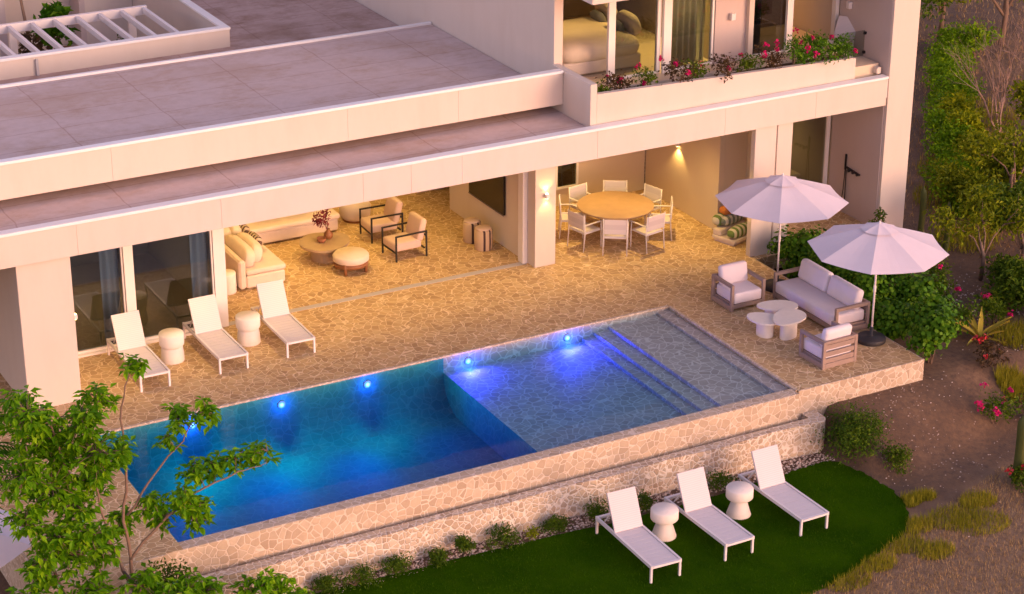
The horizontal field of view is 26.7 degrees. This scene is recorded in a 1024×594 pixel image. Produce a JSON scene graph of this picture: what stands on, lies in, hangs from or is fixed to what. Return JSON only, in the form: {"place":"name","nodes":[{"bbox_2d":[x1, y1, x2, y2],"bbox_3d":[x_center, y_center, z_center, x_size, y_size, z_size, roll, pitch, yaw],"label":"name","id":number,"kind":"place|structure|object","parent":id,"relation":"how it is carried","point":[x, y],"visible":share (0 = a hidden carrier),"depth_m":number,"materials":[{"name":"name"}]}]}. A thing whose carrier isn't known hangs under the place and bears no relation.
{"place":"outdoors","nodes":[
{"label":"outdoors","id":0,"kind":"place"},
{"bbox_2d":[0,150,920,578],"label":"deck paving","id":1,"kind":"structure","parent":0,"point":[578,282],"depth_m":45.65,"materials":[{"name":"stone"}]},
{"bbox_2d":[106,310,170,391],"bbox_3d":[-7.410,0.993,42.708,0.622,0.999,2.020,-12,26,-26],"label":"sun lounger","id":2,"kind":"object","parent":1,"relation":"on","point":[129,337],"visible":0.76,"depth_m":42.95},
{"bbox_2d":[158,328,184,364],"bbox_3d":[-6.804,0.988,43.225,0.500,0.600,0.500,-12,26,-26],"label":"side table","id":3,"kind":"object","parent":1,"relation":"on","point":[171,342],"visible":0.98,"depth_m":43.07,"materials":[{"name":"stone"}]},
{"bbox_2d":[182,294,248,373],"bbox_3d":[-5.986,0.671,43.460,0.622,0.999,2.020,-12,26,-26],"label":"sun lounger","id":4,"kind":"object","parent":1,"relation":"on","point":[214,338],"visible":1,"depth_m":43.67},
{"bbox_2d":[235,310,260,346],"bbox_3d":[-5.375,0.646,44.022,0.500,0.600,0.500,-12,26,-26],"label":"side table","id":5,"kind":"object","parent":1,"relation":"on","point":[248,326],"visible":0.95,"depth_m":43.86,"materials":[{"name":"stone"}]},
{"bbox_2d":[224,208,339,289],"bbox_3d":[-5.146,-1.406,48.366,3.365,0.825,3.280,-12,26,-26],"label":"corner sofa","id":6,"kind":"object","parent":1,"relation":"on","point":[250,261],"visible":0.47,"depth_m":47.12,"materials":[{"name":"beige fabric"}]},
{"bbox_2d":[250,279,315,357],"bbox_3d":[-4.700,0.369,44.165,0.622,0.999,2.020,-12,26,-25],"label":"sun lounger","id":7,"kind":"object","parent":1,"relation":"on","point":[282,323],"visible":0.97,"depth_m":44.38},
{"bbox_2d":[299,232,349,263],"bbox_3d":[-4.165,-1.062,48.215,1.166,0.400,1.136,-12,26,-26],"label":"coffee table","id":8,"kind":"object","parent":1,"relation":"on","point":[322,253],"visible":0.9,"depth_m":47.99,"materials":[{"name":"wood"}]},
{"bbox_2d":[333,247,368,275],"bbox_3d":[-3.545,-0.788,47.560,0.800,0.428,0.800,-12,26,-26],"label":"ottoman","id":9,"kind":"object","parent":1,"relation":"on","point":[345,259],"visible":1,"depth_m":47.31,"materials":[{"name":"beige fabric"}]},
{"bbox_2d":[339,201,370,223],"bbox_3d":[-3.663,-2.040,50.383,0.740,0.470,0.740,-12,26,-26],"label":"pouf","id":10,"kind":"object","parent":1,"relation":"on","point":[349,213],"visible":0.61,"depth_m":50.10,"materials":[{"name":"beige fabric"}]},
{"bbox_2d":[229,262,525,324],"bbox_3d":[-2.871,-0.043,46.497,7.170,0.106,0.160,-12,26,-26],"label":"floor track","id":11,"kind":"object","parent":1,"relation":"on","point":[399,288],"depth_m":46.69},
{"bbox_2d":[359,196,403,243],"bbox_3d":[-2.973,-1.808,49.341,0.831,0.878,0.700,-11,26,-24],"label":"lounge armchair","id":12,"kind":"object","parent":1,"relation":"on","point":[391,215],"visible":0.91,"depth_m":49.19,"materials":[{"name":"beige fabric"}]},
{"bbox_2d":[381,212,427,262],"bbox_3d":[-2.394,-1.366,48.326,0.831,0.878,0.700,-13,27,-28],"label":"lounge armchair","id":13,"kind":"object","parent":1,"relation":"on","point":[412,236],"visible":1,"depth_m":48.20,"materials":[{"name":"fabric"}]},
{"bbox_2d":[98,305,797,541],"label":"swimming pool","id":14,"kind":"structure","parent":1,"relation":"in","point":[354,436],"depth_m":42.44,"materials":[{"name":"liquid"}]},
{"bbox_2d":[474,224,492,251],"bbox_3d":[-0.644,-1.335,48.718,0.420,0.520,0.420,-19,30,-37],"label":"striped stool","id":15,"kind":"object","parent":1,"relation":"on","point":[483,237],"visible":1,"depth_m":48.57,"materials":[{"name":"beige fabric"}]},
{"bbox_2d":[567,209,602,252],"bbox_3d":[1.639,-1.560,48.799,0.574,0.882,0.580,-19,30,-37],"label":"dining chair","id":16,"kind":"object","parent":1,"relation":"on","point":[578,223],"visible":1,"depth_m":48.62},
{"bbox_2d":[577,191,653,240],"bbox_3d":[2.362,-1.767,49.442,1.760,0.752,1.760,-12,26,-26],"label":"dining table","id":17,"kind":"object","parent":1,"relation":"on","point":[613,205],"visible":0.86,"depth_m":49.23,"materials":[{"name":"brown wood"}]},
{"bbox_2d":[602,219,628,256],"bbox_3d":[2.325,-1.427,48.497,0.580,0.882,0.574,2,24,4],"label":"dining chair","id":18,"kind":"object","parent":1,"relation":"on","point":[615,229],"visible":1,"depth_m":48.19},
{"bbox_2d":[630,212,665,253],"bbox_3d":[3.062,-1.524,48.725,0.580,0.882,0.574,-18,29,-36],"label":"dining chair","id":19,"kind":"object","parent":1,"relation":"on","point":[655,224],"visible":1,"depth_m":48.52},
{"bbox_2d":[712,219,746,245],"bbox_3d":[5.127,-1.481,49.381,0.660,0.290,0.960,21,31,39],"label":"niche bench","id":20,"kind":"object","parent":1,"relation":"on","point":[719,234],"visible":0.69,"depth_m":49.16,"materials":[{"name":"beige fabric"}]},
{"bbox_2d":[711,260,765,311],"bbox_3d":[4.810,-0.264,45.911,0.862,0.819,0.780,-12,26,-26],"label":"outdoor armchair","id":21,"kind":"object","parent":1,"relation":"on","point":[735,287],"visible":0.99,"depth_m":45.83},
{"bbox_2d":[747,300,805,340],"bbox_3d":[5.470,0.502,44.621,1.317,0.445,1.290,-12,26,-26],"label":"petal coffee table","id":22,"kind":"object","parent":1,"relation":"on","point":[787,316],"visible":1,"depth_m":44.36,"materials":[{"name":"stone"}]},
{"bbox_2d":[715,173,848,292],"bbox_3d":[5.735,-1.410,46.258,2.624,2.650,2.624,-6,24,-13],"label":"parasol","id":23,"kind":"object","parent":1,"relation":"on","point":[782,198],"visible":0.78,"depth_m":45.43,"materials":[{"name":"white fabric"}]},
{"bbox_2d":[772,258,869,330],"bbox_3d":[6.489,-0.054,45.409,0.870,0.843,2.252,-12,26,-26],"label":"outdoor sofa","id":24,"kind":"object","parent":1,"relation":"on","point":[819,294],"visible":0.96,"depth_m":45.17,"materials":[{"name":"fabric"}]},
{"bbox_2d":[799,321,857,369],"bbox_3d":[6.347,0.867,43.318,0.862,0.819,0.780,-13,27,-28],"label":"outdoor armchair","id":25,"kind":"object","parent":1,"relation":"on","point":[829,347],"visible":1,"depth_m":43.08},
{"bbox_2d":[807,221,948,346],"bbox_3d":[7.358,-0.316,43.749,2.624,2.650,2.624,-3,24,-7],"label":"parasol","id":26,"kind":"object","parent":1,"relation":"on","point":[877,248],"visible":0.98,"depth_m":42.96,"materials":[{"name":"white fabric"}]},
{"bbox_2d":[0,0,1023,593],"bbox_3d":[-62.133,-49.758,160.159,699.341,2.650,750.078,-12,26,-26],"label":"ground","id":27,"kind":"structure","parent":0,"point":[968,432],"depth_m":42.59,"materials":[{"name":"soil"}]},
{"bbox_2d":[0,509,30,567],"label":"parasol","id":28,"kind":"object","parent":27,"relation":"on","point":[10,550],"visible":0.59,"depth_m":34.71,"materials":[{"name":"white fabric"}]},
{"bbox_2d":[0,381,165,593],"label":"leafy tree","id":29,"kind":"object","parent":27,"relation":"on","point":[25,419],"visible":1,"depth_m":33.18,"materials":[{"name":"green plant"}]},
{"bbox_2d":[135,557,199,592],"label":"pool shrub","id":30,"kind":"object","parent":27,"relation":"on","point":[169,571],"visible":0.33,"depth_m":35.42,"materials":[{"name":"green plant"}]},
{"bbox_2d":[149,566,227,593],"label":"tree","id":31,"kind":"object","parent":27,"relation":"on","point":[201,585],"visible":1,"depth_m":34.38,"materials":[{"name":"green plant"}]},
{"bbox_2d":[118,353,283,586],"bbox_3d":[-4.913,3.223,34.876,2.892,5.668,1.175,-16,28,-32],"label":"slender tree","id":32,"kind":"object","parent":27,"relation":"on","point":[188,506],"visible":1,"depth_m":34.39,"materials":[{"name":"green plant"}]},
{"bbox_2d":[306,572,340,593],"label":"shrub","id":33,"kind":"object","parent":27,"relation":"on","point":[325,584],"visible":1,"depth_m":37.31,"materials":[{"name":"green plant"}]},
{"bbox_2d":[378,551,418,576],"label":"shrub","id":34,"kind":"object","parent":27,"relation":"on","point":[395,564],"visible":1,"depth_m":37.84,"materials":[{"name":"green plant"}]},
{"bbox_2d":[0,0,920,406],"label":"villa","id":35,"kind":"object","parent":27,"relation":"on","point":[144,154],"visible":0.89,"depth_m":46.49,"materials":[{"name":"white paint"}]},
{"bbox_2d":[0,5,179,55],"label":"pergola","id":36,"kind":"object","parent":35,"relation":"on","point":[60,23],"visible":0.87,"depth_m":51.51,"materials":[{"name":"paint"}]},
{"bbox_2d":[98,248,120,343],"bbox_3d":[-8.081,-0.423,43.377,0.380,2.940,0.091,-12,26,-26],"label":"curtain","id":37,"kind":"object","parent":35,"relation":"hanging from","point":[109,278],"visible":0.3,"depth_m":43.48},
{"bbox_2d":[131,231,214,340],"bbox_3d":[-6.890,-0.630,43.810,1.710,2.998,0.100,-12,26,-26],"label":"sliding door","id":38,"kind":"structure","parent":35,"relation":"in","point":[155,336],"depth_m":44.12,"materials":[{"name":"white metal"}]},
{"bbox_2d":[189,232,208,297],"bbox_3d":[-6.411,-0.780,44.210,0.380,2.940,0.092,-12,26,-26],"label":"curtain","id":39,"kind":"object","parent":35,"relation":"hanging from","point":[198,262],"visible":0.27,"depth_m":44.25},
{"bbox_2d":[468,176,505,216],"bbox_3d":[-0.573,-2.548,49.013,0.061,0.950,1.720,-12,26,-26],"label":"television","id":40,"kind":"object","parent":35,"relation":"attached to","point":[491,192],"visible":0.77,"depth_m":48.80,"materials":[{"name":"black glass"}]},
{"bbox_2d":[556,162,578,189],"bbox_3d":[1.280,-3.279,50.848,0.620,1.500,0.100,-12,26,-26],"label":"window","id":41,"kind":"structure","parent":35,"relation":"in","point":[567,175],"depth_m":51.03,"materials":[{"name":"black glass"}]},
{"bbox_2d":[562,3,641,74],"bbox_3d":[1.605,-5.845,48.432,2.277,1.082,2.150,-12,26,-26],"label":"double bed","id":42,"kind":"object","parent":35,"relation":"on","point":[584,45],"visible":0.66,"depth_m":47.89,"materials":[{"name":"beige fabric"}]},
{"bbox_2d":[612,0,661,79],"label":"window","id":43,"kind":"structure","parent":35,"relation":"in","point":[658,2],"depth_m":47.40,"materials":[{"name":"white metal"}]},
{"bbox_2d":[658,55,698,82],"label":"bougainvillea","id":44,"kind":"object","parent":35,"relation":"on","point":[677,66],"visible":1,"depth_m":46.07,"materials":[{"name":"pink plant"}]},
{"bbox_2d":[671,0,705,65],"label":"curtain","id":45,"kind":"object","parent":35,"relation":"hanging from","point":[688,21],"visible":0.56,"depth_m":48.18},
{"bbox_2d":[752,0,785,56],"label":"window","id":46,"kind":"structure","parent":35,"relation":"in","point":[769,15],"depth_m":48.93,"materials":[{"name":"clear glass"}]},
{"bbox_2d":[753,39,789,67],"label":"bougainvillea","id":47,"kind":"object","parent":35,"relation":"on","point":[772,59],"visible":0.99,"depth_m":47.21,"materials":[{"name":"pink plant"}]},
{"bbox_2d":[779,27,819,64],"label":"bougainvillea","id":48,"kind":"object","parent":35,"relation":"on","point":[797,50],"visible":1,"depth_m":47.36,"materials":[{"name":"green plant"}]},
{"bbox_2d":[798,29,838,64],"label":"bougainvillea","id":49,"kind":"object","parent":35,"relation":"on","point":[810,40],"visible":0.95,"depth_m":47.56,"materials":[{"name":"green plant"}]},
{"bbox_2d":[821,116,830,183],"bbox_3d":[6.664,-3.464,50.481,1.770,3.040,0.100,-12,26,-26],"label":"door frame","id":50,"kind":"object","parent":35,"relation":"in","point":[827,124],"depth_m":50.88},
{"bbox_2d":[815,32,857,60],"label":"bougainvillea","id":51,"kind":"object","parent":35,"relation":"on","point":[842,47],"visible":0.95,"depth_m":47.94,"materials":[{"name":"green plant"}]},
{"bbox_2d":[828,15,854,51],"bbox_3d":[7.481,-5.917,49.176,0.535,0.735,0.880,14,27,29],"label":"balcony chair","id":52,"kind":"object","parent":35,"relation":"on","point":[844,25],"visible":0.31,"depth_m":49.34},
{"bbox_2d":[0,259,923,593],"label":"retaining wall","id":53,"kind":"structure","parent":27,"relation":"on","point":[328,523],"depth_m":39.20,"materials":[{"name":"stone"}]},
{"bbox_2d":[483,521,523,550],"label":"shrub","id":54,"kind":"object","parent":27,"relation":"on","point":[504,536],"visible":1,"depth_m":38.77,"materials":[{"name":"green plant"}]},
{"bbox_2d":[202,410,824,593],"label":"trough wall","id":55,"kind":"structure","parent":27,"relation":"on","point":[521,511],"depth_m":39.29,"materials":[{"name":"stone"}]},
{"bbox_2d":[533,514,572,534],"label":"shrub","id":56,"kind":"object","parent":27,"relation":"on","point":[552,523],"visible":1,"depth_m":39.33,"materials":[{"name":"green plant"}]},
{"bbox_2d":[307,451,834,593],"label":"gravel strip","id":57,"kind":"object","parent":27,"relation":"on","point":[799,461],"visible":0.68,"depth_m":39.68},
{"bbox_2d":[331,562,381,593],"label":"shrub","id":58,"kind":"object","parent":57,"relation":"on","point":[363,573],"visible":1,"depth_m":37.47,"materials":[{"name":"green plant"}]},
{"bbox_2d":[705,468,739,491],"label":"shrub","id":59,"kind":"object","parent":27,"relation":"on","point":[716,480],"visible":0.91,"depth_m":40.70,"materials":[{"name":"green plant"}]},
{"bbox_2d":[767,224,826,278],"bbox_3d":[6.360,-0.894,47.946,1.481,1.403,1.228,6,24,12],"label":"hedge shrub","id":60,"kind":"object","parent":27,"relation":"on","point":[795,248],"visible":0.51,"depth_m":47.74,"materials":[{"name":"green plant"}]},
{"bbox_2d":[808,230,854,281],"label":"hedge shrub","id":61,"kind":"object","parent":27,"relation":"on","point":[839,271],"visible":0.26,"depth_m":46.49,"materials":[{"name":"green plant"}]},
{"bbox_2d":[810,398,892,466],"bbox_3d":[6.592,2.626,41.801,1.594,1.245,1.725,-4,24,-9],"label":"corner bush","id":62,"kind":"object","parent":27,"relation":"on","point":[845,432],"visible":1,"depth_m":41.62,"materials":[{"name":"green plant"}]},
{"bbox_2d":[842,271,898,318],"bbox_3d":[7.474,-0.019,46.013,1.429,1.346,1.555,-12,26,-26],"label":"hedge shrub","id":63,"kind":"object","parent":27,"relation":"on","point":[864,282],"visible":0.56,"depth_m":45.72,"materials":[{"name":"green plant"}]},
{"bbox_2d":[867,296,918,339],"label":"hedge shrub","id":64,"kind":"object","parent":27,"relation":"on","point":[890,319],"visible":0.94,"depth_m":44.73,"materials":[{"name":"green plant"}]},
{"bbox_2d":[879,439,914,475],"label":"corner bush","id":65,"kind":"object","parent":27,"relation":"on","point":[894,452],"visible":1,"depth_m":41.33,"materials":[{"name":"green plant"}]},
{"bbox_2d":[804,485,1011,593],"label":"weeds","id":66,"kind":"object","parent":27,"relation":"on","point":[913,499],"visible":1,"depth_m":39.51,"materials":[{"name":"green plant"}]},
{"bbox_2d":[889,270,947,319],"bbox_3d":[8.571,0.007,46.171,1.358,1.341,1.366,16,28,32],"label":"hedge shrub","id":67,"kind":"object","parent":27,"relation":"on","point":[910,287],"visible":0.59,"depth_m":45.82,"materials":[{"name":"green plant"}]},
{"bbox_2d":[902,290,968,363],"bbox_3d":[8.610,0.682,44.133,1.517,1.557,1.524,-12,26,-26],"label":"hedge shrub","id":68,"kind":"object","parent":27,"relation":"on","point":[934,326],"visible":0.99,"depth_m":43.76,"materials":[{"name":"green plant"}]},
{"bbox_2d":[920,0,952,36],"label":"garden tree","id":69,"kind":"object","parent":27,"relation":"on","point":[942,5],"visible":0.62,"depth_m":61.93,"materials":[{"name":"green plant"}]},
{"bbox_2d":[923,259,961,302],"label":"garden shrub","id":70,"kind":"object","parent":27,"relation":"on","point":[935,270],"visible":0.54,"depth_m":47.04,"materials":[{"name":"green plant"}]},
{"bbox_2d":[921,103,963,134],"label":"creeper shrub","id":71,"kind":"object","parent":27,"relation":"on","point":[929,118],"visible":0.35,"depth_m":55.74,"materials":[{"name":"green plant"}]},
{"bbox_2d":[921,115,975,154],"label":"creeper shrub","id":72,"kind":"object","parent":27,"relation":"on","point":[949,133],"visible":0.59,"depth_m":54.76,"materials":[{"name":"green plant"}]},
{"bbox_2d":[922,21,975,60],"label":"creeper shrub","id":73,"kind":"object","parent":27,"relation":"on","point":[944,38],"visible":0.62,"depth_m":61.56,"materials":[{"name":"green plant"}]},
{"bbox_2d":[928,173,970,216],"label":"creeper shrub","id":74,"kind":"object","parent":27,"relation":"on","point":[934,188],"visible":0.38,"depth_m":51.60,"materials":[{"name":"green plant"}]},
{"bbox_2d":[919,54,981,88],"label":"creeper shrub","id":75,"kind":"object","parent":27,"relation":"on","point":[947,65],"visible":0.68,"depth_m":59.14,"materials":[{"name":"green plant"}]},
{"bbox_2d":[923,42,978,70],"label":"creeper shrub","id":76,"kind":"object","parent":27,"relation":"on","point":[935,57],"visible":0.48,"depth_m":60.40,"materials":[{"name":"green plant"}]},
{"bbox_2d":[922,66,986,105],"bbox_3d":[11.901,-5.631,58.468,1.678,1.086,1.661,2,24,4],"label":"creeper shrub","id":77,"kind":"object","parent":27,"relation":"on","point":[949,84],"visible":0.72,"depth_m":58.15,"materials":[{"name":"green plant"}]},
{"bbox_2d":[925,137,984,169],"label":"creeper shrub","id":78,"kind":"object","parent":27,"relation":"on","point":[937,151],"visible":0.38,"depth_m":53.79,"materials":[{"name":"green plant"}]},
{"bbox_2d":[918,154,991,190],"bbox_3d":[10.951,-3.006,52.824,1.927,1.002,1.447,0,23,0],"label":"creeper shrub","id":79,"kind":"object","parent":27,"relation":"on","point":[965,165],"visible":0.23,"depth_m":52.82,"materials":[{"name":"green plant"}]},
{"bbox_2d":[931,89,983,123],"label":"slope bush","id":80,"kind":"object","parent":27,"relation":"on","point":[959,97],"visible":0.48,"depth_m":56.43,"materials":[{"name":"green plant"}]},
{"bbox_2d":[937,108,989,136],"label":"slope bush","id":81,"kind":"object","parent":27,"relation":"on","point":[971,119],"visible":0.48,"depth_m":55.12,"materials":[{"name":"green plant"}]},
{"bbox_2d":[930,156,1002,206],"bbox_3d":[10.924,-2.627,51.673,1.682,1.300,1.932,-12,26,-26],"label":"slope bush","id":82,"kind":"object","parent":27,"relation":"on","point":[956,177],"visible":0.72,"depth_m":51.50,"materials":[{"name":"green plant"}]},
{"bbox_2d":[922,183,1023,280],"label":"garden tree","id":83,"kind":"object","parent":27,"relation":"on","point":[978,201],"visible":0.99,"depth_m":48.08,"materials":[{"name":"green plant"}]},
{"bbox_2d":[954,16,1003,58],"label":"creeper shrub","id":84,"kind":"object","parent":27,"relation":"on","point":[973,28],"visible":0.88,"depth_m":61.50,"materials":[{"name":"green plant"}]},
{"bbox_2d":[938,0,1023,45],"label":"garden tree","id":85,"kind":"object","parent":27,"relation":"on","point":[1006,5],"visible":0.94,"depth_m":62.53,"materials":[{"name":"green plant"}]},
{"bbox_2d":[940,9,1023,132],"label":"bare tree","id":86,"kind":"object","parent":27,"relation":"on","point":[997,88],"visible":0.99,"depth_m":55.70,"materials":[{"name":"brown plant"}]},
{"bbox_2d":[955,307,1011,345],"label":"agave","id":87,"kind":"object","parent":27,"relation":"on","point":[978,330],"visible":0.63,"depth_m":45.33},
{"bbox_2d":[946,111,1023,189],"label":"garden tree","id":88,"kind":"object","parent":27,"relation":"on","point":[975,150],"visible":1,"depth_m":51.34,"materials":[{"name":"green plant"}]},
{"bbox_2d":[972,332,1010,368],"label":"flowering shrub","id":89,"kind":"object","parent":27,"relation":"on","point":[999,351],"visible":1,"depth_m":44.29,"materials":[{"name":"green plant"}]},
{"bbox_2d":[976,292,1013,325],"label":"flowering shrub","id":90,"kind":"object","parent":27,"relation":"on","point":[989,305],"visible":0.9,"depth_m":45.95,"materials":[{"name":"green plant"}]},
{"bbox_2d":[971,178,1023,259],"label":"garden tree","id":91,"kind":"object","parent":27,"relation":"on","point":[1020,244],"visible":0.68,"depth_m":48.52,"materials":[{"name":"green plant"}]},
{"bbox_2d":[973,256,1023,311],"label":"slope bush","id":92,"kind":"object","parent":27,"relation":"on","point":[1009,284],"visible":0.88,"depth_m":46.68,"materials":[{"name":"green plant"}]},
{"bbox_2d":[974,382,1023,423],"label":"flowering shrub","id":93,"kind":"object","parent":27,"relation":"on","point":[996,411],"visible":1,"depth_m":42.92,"materials":[{"name":"green plant"}]},
{"bbox_2d":[979,253,1023,283],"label":"slope bush","id":94,"kind":"object","parent":27,"relation":"on","point":[998,262],"visible":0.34,"depth_m":47.75,"materials":[{"name":"green plant"}]},
{"bbox_2d":[979,139,1023,182],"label":"slope bush","id":95,"kind":"object","parent":27,"relation":"on","point":[994,164],"visible":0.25,"depth_m":52.91,"materials":[{"name":"green plant"}]},
{"bbox_2d":[1006,75,1023,122],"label":"slope bush","id":96,"kind":"object","parent":27,"relation":"on","point":[1019,94],"visible":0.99,"depth_m":56.42,"materials":[{"name":"green plant"}]},
{"bbox_2d":[316,461,908,593],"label":"lawn","id":97,"kind":"structure","parent":0,"point":[394,584],"depth_m":38.49,"materials":[{"name":"plant"}]},
{"bbox_2d":[228,566,314,593],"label":"young tree","id":98,"kind":"object","parent":97,"relation":"on","point":[272,584],"visible":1,"depth_m":35.89,"materials":[{"name":"green plant"}]},
{"bbox_2d":[595,486,681,583],"bbox_3d":[2.242,4.138,38.413,0.622,0.999,2.020,-11,26,-25],"label":"sun lounger","id":99,"kind":"object","parent":97,"relation":"on","point":[633,534],"visible":1,"depth_m":38.62,"materials":[{"name":"fabric"}]},
{"bbox_2d":[650,502,678,541],"bbox_3d":[2.755,4.075,39.100,0.510,0.570,0.510,-12,26,-26],"label":"side table","id":100,"kind":"object","parent":97,"relation":"on","point":[664,516],"visible":0.94,"depth_m":38.98,"materials":[{"name":"stone"}]},
{"bbox_2d":[664,467,754,560],"bbox_3d":[3.564,3.837,39.115,0.622,0.999,2.020,-13,27,-27],"label":"sun lounger","id":101,"kind":"object","parent":97,"relation":"on","point":[703,512],"visible":0.98,"depth_m":39.30,"materials":[{"name":"fabric"}]},
{"bbox_2d":[726,481,753,519],"bbox_3d":[4.191,3.755,39.848,0.510,0.570,0.510,-12,26,-26],"label":"side table","id":102,"kind":"object","parent":97,"relation":"on","point":[739,495],"visible":1,"depth_m":39.73,"materials":[{"name":"stone"}]},
{"bbox_2d":[738,444,828,535],"bbox_3d":[5.015,3.486,39.934,0.622,0.999,2.020,-13,27,-27],"label":"sun lounger","id":103,"kind":"object","parent":97,"relation":"on","point":[776,488],"visible":0.99,"depth_m":40.12,"materials":[{"name":"fabric"}]},
{"bbox_2d":[813,464,1023,593],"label":"dry grass","id":104,"kind":"structure","parent":0,"point":[956,537],"depth_m":38.49,"materials":[{"name":"plant"}]},
{"bbox_2d":[903,0,1023,263],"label":"hill grass","id":105,"kind":"structure","parent":0,"point":[988,21],"depth_m":60.20,"materials":[{"name":"plant"}]},
{"bbox_2d":[912,96,1023,401],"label":"shrubs","id":106,"kind":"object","parent":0,"point":[1014,379],"depth_m":46.06,"materials":[{"name":"plant"}]},
{"bbox_2d":[1011,415,1023,480],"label":"column cactus","id":107,"kind":"object","parent":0,"point":[1019,455],"depth_m":40.90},
{"bbox_3d":[-10.936,-5.628,53.386,1.040,1.000,1.040,-12,26,-26],"label":"plant pot","id":108,"kind":"object","parent":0,"visible":0},
{"bbox_2d":[30,0,81,49],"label":"courtyard plant","id":109,"kind":"object","parent":108,"relation":"in","point":[56,9],"visible":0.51,"depth_m":53.06,"materials":[{"name":"green plant"}]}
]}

